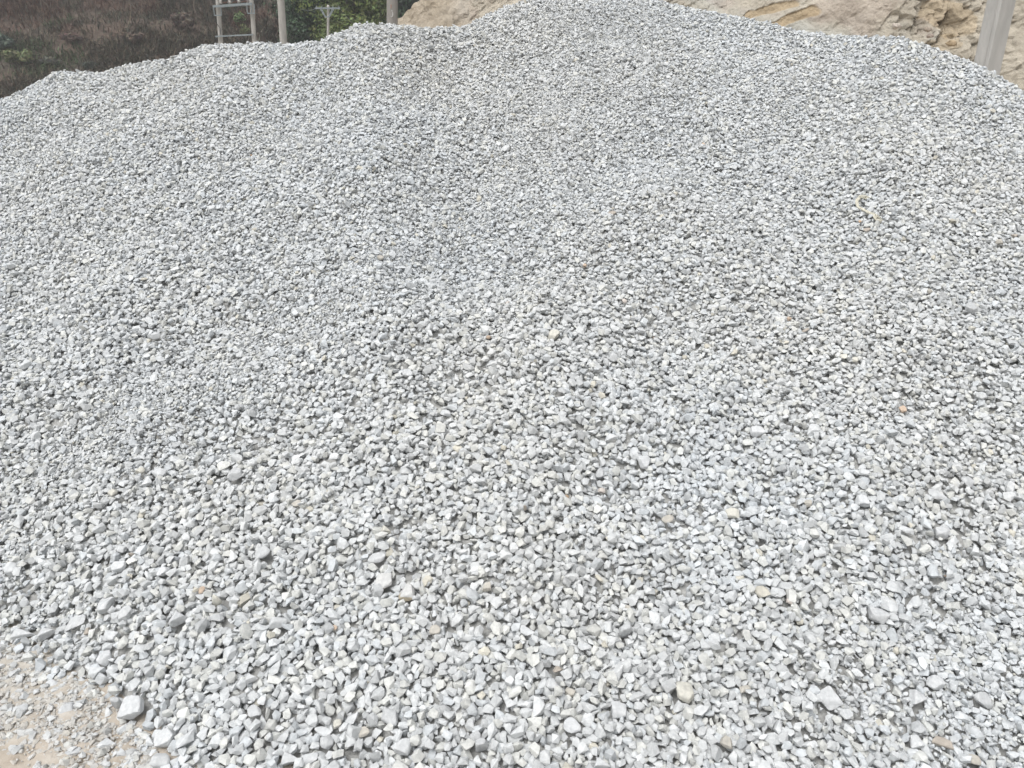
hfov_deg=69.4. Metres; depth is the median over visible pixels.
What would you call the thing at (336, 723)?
stone
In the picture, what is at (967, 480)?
stone
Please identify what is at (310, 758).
stone
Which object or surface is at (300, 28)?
tree
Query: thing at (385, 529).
stone
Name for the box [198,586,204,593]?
stone
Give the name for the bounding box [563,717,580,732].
stone
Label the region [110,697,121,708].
stone
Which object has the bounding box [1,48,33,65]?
shrub
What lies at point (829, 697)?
stone
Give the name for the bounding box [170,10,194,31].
shrub
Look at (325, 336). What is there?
stone
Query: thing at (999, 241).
stone
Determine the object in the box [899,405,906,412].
stone
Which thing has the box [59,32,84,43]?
shrub
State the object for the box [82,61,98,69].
shrub
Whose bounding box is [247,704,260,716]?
stone
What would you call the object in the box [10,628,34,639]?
stone
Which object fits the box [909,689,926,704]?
stone
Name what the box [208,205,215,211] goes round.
stone
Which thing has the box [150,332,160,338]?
stone
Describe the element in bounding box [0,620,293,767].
ground
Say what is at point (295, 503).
stone
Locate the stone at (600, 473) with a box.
[595,468,604,478]
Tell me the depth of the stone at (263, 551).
2.33 m
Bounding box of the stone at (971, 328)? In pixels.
[968,326,975,330]
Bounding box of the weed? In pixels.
[239,23,250,33]
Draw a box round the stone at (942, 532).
[934,526,949,538]
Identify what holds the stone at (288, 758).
on the gravel heap
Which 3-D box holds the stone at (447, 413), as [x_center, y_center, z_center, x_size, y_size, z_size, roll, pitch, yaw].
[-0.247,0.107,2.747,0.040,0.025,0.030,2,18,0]
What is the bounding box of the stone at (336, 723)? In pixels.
[333,719,341,728]
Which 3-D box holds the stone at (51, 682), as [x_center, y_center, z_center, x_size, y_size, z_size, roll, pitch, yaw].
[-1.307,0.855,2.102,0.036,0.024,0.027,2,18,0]
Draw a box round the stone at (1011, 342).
[1006,339,1019,344]
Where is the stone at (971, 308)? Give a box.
[964,302,977,314]
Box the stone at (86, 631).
[84,627,90,634]
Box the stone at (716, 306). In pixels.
[708,304,718,308]
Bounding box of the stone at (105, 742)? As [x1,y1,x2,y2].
[97,738,116,748]
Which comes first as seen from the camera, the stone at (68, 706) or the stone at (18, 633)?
the stone at (68, 706)
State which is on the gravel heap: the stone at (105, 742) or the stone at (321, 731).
the stone at (321, 731)
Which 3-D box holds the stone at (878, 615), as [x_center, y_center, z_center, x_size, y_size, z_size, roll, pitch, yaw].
[1.065,0.671,2.147,0.060,0.036,0.041,7,19,15]
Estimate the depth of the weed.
42.84 m
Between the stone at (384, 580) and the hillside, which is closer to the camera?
the stone at (384, 580)
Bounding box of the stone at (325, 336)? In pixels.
[322,334,329,339]
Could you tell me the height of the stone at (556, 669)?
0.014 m
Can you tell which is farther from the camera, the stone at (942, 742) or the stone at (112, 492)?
the stone at (112, 492)
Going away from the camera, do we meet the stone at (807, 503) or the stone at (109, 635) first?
the stone at (109, 635)
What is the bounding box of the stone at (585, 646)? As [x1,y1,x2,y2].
[578,641,590,649]
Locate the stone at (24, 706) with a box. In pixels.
[12,703,28,711]
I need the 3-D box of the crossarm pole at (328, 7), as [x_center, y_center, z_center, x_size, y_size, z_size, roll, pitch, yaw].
[-9.663,-16.075,39.965,5.502,8.922,6.240,2,18,0]
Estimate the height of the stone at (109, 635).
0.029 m
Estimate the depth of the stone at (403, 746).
1.82 m
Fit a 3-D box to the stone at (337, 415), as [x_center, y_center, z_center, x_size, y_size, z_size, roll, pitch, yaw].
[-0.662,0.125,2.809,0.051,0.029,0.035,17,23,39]
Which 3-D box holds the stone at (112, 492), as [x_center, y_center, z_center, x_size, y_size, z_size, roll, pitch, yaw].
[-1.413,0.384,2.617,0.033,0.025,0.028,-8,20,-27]
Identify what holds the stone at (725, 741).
on the gravel heap
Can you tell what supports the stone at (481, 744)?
on the gravel heap
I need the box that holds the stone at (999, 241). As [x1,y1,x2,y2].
[995,239,1002,244]
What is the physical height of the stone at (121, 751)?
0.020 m
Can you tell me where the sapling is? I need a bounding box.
[233,11,245,24]
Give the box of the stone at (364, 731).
[359,726,369,737]
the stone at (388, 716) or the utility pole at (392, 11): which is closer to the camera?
the stone at (388, 716)
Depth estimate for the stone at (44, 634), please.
2.24 m
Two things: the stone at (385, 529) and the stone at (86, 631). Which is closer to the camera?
the stone at (86, 631)
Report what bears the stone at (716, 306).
on the gravel heap
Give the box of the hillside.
[0,0,400,97]
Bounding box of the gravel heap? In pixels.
[0,0,1023,767]
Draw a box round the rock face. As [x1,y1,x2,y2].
[468,0,1023,89]
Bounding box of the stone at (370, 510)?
[366,507,372,513]
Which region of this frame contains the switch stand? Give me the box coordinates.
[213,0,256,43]
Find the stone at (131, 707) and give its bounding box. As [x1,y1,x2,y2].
[117,696,143,719]
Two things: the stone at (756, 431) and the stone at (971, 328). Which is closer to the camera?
the stone at (756, 431)
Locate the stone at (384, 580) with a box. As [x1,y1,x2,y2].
[375,573,391,588]
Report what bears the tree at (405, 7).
on the hillside
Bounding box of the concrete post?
[974,0,1015,74]
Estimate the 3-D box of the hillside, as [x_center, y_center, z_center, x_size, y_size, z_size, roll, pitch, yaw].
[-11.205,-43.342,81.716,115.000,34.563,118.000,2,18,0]
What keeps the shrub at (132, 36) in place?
on the hillside
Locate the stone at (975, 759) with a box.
[969,754,980,764]
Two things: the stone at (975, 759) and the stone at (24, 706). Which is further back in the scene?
the stone at (24, 706)
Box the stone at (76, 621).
[65,615,84,631]
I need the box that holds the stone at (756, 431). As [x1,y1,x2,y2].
[750,426,764,436]
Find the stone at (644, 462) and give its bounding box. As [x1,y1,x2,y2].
[637,456,650,468]
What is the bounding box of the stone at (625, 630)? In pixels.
[618,623,631,638]
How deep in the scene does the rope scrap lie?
3.70 m
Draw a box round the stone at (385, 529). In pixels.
[381,525,390,533]
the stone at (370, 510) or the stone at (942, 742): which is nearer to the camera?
the stone at (942, 742)
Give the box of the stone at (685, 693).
[676,681,693,703]
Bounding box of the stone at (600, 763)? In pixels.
[594,757,610,767]
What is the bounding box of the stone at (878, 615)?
[867,605,890,623]
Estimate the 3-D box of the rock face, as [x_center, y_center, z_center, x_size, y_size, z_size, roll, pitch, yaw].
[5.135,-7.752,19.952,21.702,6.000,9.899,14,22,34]
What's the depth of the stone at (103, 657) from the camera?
2.12 m
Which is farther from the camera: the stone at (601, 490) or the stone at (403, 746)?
the stone at (601, 490)
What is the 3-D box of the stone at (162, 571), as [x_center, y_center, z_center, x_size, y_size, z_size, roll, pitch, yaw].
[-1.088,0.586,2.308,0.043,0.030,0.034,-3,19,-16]
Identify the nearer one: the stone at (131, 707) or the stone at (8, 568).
the stone at (131, 707)
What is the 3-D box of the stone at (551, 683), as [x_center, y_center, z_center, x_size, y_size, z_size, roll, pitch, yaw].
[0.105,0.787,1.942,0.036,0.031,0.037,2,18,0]
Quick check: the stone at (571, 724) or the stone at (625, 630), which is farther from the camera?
the stone at (625, 630)
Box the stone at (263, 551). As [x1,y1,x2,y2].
[254,545,269,558]
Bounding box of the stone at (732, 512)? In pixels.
[725,508,739,517]
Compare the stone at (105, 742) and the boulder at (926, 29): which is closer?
the stone at (105, 742)
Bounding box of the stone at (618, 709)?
[610,700,626,718]
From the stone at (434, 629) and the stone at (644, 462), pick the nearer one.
the stone at (434, 629)
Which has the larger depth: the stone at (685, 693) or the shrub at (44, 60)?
the shrub at (44, 60)
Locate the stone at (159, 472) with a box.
[152,468,166,477]
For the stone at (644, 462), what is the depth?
2.60 m
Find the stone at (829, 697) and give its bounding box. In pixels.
[816,685,842,709]
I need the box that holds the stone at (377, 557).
[367,552,385,562]
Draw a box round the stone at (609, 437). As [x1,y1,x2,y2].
[605,434,618,441]
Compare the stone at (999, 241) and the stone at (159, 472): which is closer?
the stone at (159, 472)
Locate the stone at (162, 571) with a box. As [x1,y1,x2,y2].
[156,566,170,575]
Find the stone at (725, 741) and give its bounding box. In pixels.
[720,735,732,748]
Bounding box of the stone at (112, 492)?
[108,489,117,496]
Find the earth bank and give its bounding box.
[398,0,469,27]
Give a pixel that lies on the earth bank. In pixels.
(431, 13)
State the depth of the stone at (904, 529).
2.37 m
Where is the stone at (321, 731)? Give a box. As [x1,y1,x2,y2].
[314,726,331,736]
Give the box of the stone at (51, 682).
[46,679,56,687]
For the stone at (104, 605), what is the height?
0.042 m
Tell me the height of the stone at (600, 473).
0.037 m
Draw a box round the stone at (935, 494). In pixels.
[928,489,946,499]
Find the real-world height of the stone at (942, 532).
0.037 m
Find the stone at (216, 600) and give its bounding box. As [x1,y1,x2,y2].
[212,594,221,608]
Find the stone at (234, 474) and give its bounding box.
[227,468,241,480]
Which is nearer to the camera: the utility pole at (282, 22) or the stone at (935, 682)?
the stone at (935, 682)
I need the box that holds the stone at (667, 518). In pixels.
[661,515,673,522]
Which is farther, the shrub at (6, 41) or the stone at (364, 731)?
the shrub at (6, 41)
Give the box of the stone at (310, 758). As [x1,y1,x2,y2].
[301,752,317,767]
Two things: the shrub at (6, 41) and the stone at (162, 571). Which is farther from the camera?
the shrub at (6, 41)
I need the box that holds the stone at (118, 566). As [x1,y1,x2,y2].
[111,561,126,572]
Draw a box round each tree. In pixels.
[262,0,334,43]
[290,0,386,40]
[398,0,418,17]
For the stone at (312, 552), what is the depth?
2.32 m
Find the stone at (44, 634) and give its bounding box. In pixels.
[37,628,54,640]
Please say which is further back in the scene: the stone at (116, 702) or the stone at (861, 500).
the stone at (861, 500)
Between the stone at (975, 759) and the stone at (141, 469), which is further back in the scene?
the stone at (141, 469)
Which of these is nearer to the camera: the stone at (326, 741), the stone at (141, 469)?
the stone at (326, 741)
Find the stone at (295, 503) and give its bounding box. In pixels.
[292,500,300,506]
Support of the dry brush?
on the hillside
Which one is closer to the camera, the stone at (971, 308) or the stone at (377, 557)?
the stone at (377, 557)
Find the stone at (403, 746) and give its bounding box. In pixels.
[394,738,411,755]
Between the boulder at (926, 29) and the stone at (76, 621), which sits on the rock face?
the boulder at (926, 29)
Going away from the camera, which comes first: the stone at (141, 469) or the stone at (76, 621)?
the stone at (76, 621)
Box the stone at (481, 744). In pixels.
[475,737,487,751]
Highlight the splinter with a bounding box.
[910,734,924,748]
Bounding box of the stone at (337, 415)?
[332,412,344,418]
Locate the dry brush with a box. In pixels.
[0,0,296,98]
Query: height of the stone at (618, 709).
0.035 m
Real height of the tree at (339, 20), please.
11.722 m
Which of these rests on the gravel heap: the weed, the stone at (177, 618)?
the stone at (177, 618)
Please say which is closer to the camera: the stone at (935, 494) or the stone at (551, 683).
the stone at (551, 683)
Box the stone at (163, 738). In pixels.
[154,728,175,747]
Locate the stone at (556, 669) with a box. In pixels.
[553,666,562,672]
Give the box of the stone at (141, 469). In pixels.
[135,466,144,473]
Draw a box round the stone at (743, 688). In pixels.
[739,685,750,692]
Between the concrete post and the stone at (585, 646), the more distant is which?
the concrete post
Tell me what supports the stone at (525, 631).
on the gravel heap
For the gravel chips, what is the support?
on the ground
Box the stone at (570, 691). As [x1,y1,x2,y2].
[565,687,575,696]
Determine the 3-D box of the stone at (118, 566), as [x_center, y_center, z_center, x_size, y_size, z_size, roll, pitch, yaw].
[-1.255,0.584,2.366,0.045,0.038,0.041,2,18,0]
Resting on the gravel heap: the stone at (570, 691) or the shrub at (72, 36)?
the stone at (570, 691)
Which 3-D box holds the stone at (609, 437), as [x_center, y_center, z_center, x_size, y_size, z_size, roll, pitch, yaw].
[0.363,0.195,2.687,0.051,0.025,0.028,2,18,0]
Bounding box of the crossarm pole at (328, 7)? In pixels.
[302,5,353,35]
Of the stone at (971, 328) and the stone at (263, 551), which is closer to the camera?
the stone at (263, 551)
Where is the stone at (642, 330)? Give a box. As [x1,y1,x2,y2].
[637,327,645,333]
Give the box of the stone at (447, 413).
[440,410,450,416]
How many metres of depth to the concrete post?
8.64 m
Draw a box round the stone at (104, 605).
[97,597,114,613]
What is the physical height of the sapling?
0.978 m
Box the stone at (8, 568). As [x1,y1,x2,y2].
[3,562,20,575]
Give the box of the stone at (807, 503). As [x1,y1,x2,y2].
[804,499,811,507]
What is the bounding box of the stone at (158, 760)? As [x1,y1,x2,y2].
[149,753,169,767]
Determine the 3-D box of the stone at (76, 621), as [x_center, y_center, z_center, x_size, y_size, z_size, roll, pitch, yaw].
[-1.317,0.721,2.230,0.057,0.039,0.042,2,18,0]
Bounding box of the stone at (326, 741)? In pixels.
[320,734,333,749]
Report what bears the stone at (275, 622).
on the gravel heap
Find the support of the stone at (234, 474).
on the gravel heap
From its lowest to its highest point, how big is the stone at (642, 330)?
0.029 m
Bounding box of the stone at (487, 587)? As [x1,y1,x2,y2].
[482,582,490,591]
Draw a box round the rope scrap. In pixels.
[855,195,882,222]
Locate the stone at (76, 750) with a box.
[65,747,80,754]
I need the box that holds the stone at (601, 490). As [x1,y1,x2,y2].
[598,487,604,493]
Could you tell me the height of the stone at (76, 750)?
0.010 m
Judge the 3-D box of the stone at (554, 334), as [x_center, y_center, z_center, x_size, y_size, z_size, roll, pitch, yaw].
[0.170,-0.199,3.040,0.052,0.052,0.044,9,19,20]
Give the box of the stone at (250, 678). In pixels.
[245,673,257,683]
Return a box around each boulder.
[892,23,901,29]
[923,27,931,31]
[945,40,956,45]
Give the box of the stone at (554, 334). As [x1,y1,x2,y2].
[548,329,559,340]
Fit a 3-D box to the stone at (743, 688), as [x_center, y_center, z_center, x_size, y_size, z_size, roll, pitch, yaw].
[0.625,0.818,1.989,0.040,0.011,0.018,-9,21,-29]
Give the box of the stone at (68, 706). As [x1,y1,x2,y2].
[58,702,73,713]
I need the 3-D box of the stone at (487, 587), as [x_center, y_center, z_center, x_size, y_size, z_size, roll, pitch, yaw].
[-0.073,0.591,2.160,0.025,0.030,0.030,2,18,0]
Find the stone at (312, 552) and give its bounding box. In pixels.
[308,547,318,557]
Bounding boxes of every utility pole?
[277,0,286,43]
[387,0,397,24]
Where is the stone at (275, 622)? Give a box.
[268,617,286,629]
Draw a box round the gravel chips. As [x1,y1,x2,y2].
[0,633,158,767]
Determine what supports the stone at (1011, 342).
on the gravel heap
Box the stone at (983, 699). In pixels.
[973,692,992,708]
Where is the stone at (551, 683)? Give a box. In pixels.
[545,677,558,690]
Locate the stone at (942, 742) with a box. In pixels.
[932,736,953,749]
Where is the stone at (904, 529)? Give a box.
[897,526,913,534]
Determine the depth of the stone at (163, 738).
1.88 m
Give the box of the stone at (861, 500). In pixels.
[855,494,869,507]
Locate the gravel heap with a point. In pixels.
(470, 180)
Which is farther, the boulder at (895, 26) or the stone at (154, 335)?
the boulder at (895, 26)
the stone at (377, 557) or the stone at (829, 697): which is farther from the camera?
the stone at (377, 557)
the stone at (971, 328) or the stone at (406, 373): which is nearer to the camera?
the stone at (406, 373)
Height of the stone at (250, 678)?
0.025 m
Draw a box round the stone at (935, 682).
[926,675,944,689]
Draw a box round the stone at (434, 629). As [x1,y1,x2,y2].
[429,624,440,634]
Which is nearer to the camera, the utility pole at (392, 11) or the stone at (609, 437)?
the stone at (609, 437)
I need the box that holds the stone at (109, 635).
[102,630,120,641]
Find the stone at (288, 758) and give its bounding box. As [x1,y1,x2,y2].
[281,751,296,765]
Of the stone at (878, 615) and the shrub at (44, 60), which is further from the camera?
the shrub at (44, 60)
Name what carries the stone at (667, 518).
on the gravel heap
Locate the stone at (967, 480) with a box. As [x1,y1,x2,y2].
[961,476,974,487]
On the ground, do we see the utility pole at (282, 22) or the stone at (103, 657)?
the utility pole at (282, 22)
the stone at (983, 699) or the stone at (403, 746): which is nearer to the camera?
the stone at (403, 746)
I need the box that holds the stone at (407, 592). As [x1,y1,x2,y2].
[399,584,414,600]
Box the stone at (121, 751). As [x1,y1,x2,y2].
[116,748,124,756]
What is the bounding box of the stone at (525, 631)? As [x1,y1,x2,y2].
[520,625,534,635]
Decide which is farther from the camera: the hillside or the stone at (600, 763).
the hillside
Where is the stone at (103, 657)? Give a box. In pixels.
[96,650,111,665]
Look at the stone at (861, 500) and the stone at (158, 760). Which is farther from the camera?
the stone at (861, 500)
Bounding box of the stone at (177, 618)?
[168,611,186,626]
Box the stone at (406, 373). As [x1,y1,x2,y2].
[402,369,412,377]
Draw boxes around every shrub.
[0,33,15,49]
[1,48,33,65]
[36,56,61,66]
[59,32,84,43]
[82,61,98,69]
[120,31,145,42]
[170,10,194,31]
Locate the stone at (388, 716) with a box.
[381,708,397,726]
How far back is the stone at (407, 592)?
2.17 m
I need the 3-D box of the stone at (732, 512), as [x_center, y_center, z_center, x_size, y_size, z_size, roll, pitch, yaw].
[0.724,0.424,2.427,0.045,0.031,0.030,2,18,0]

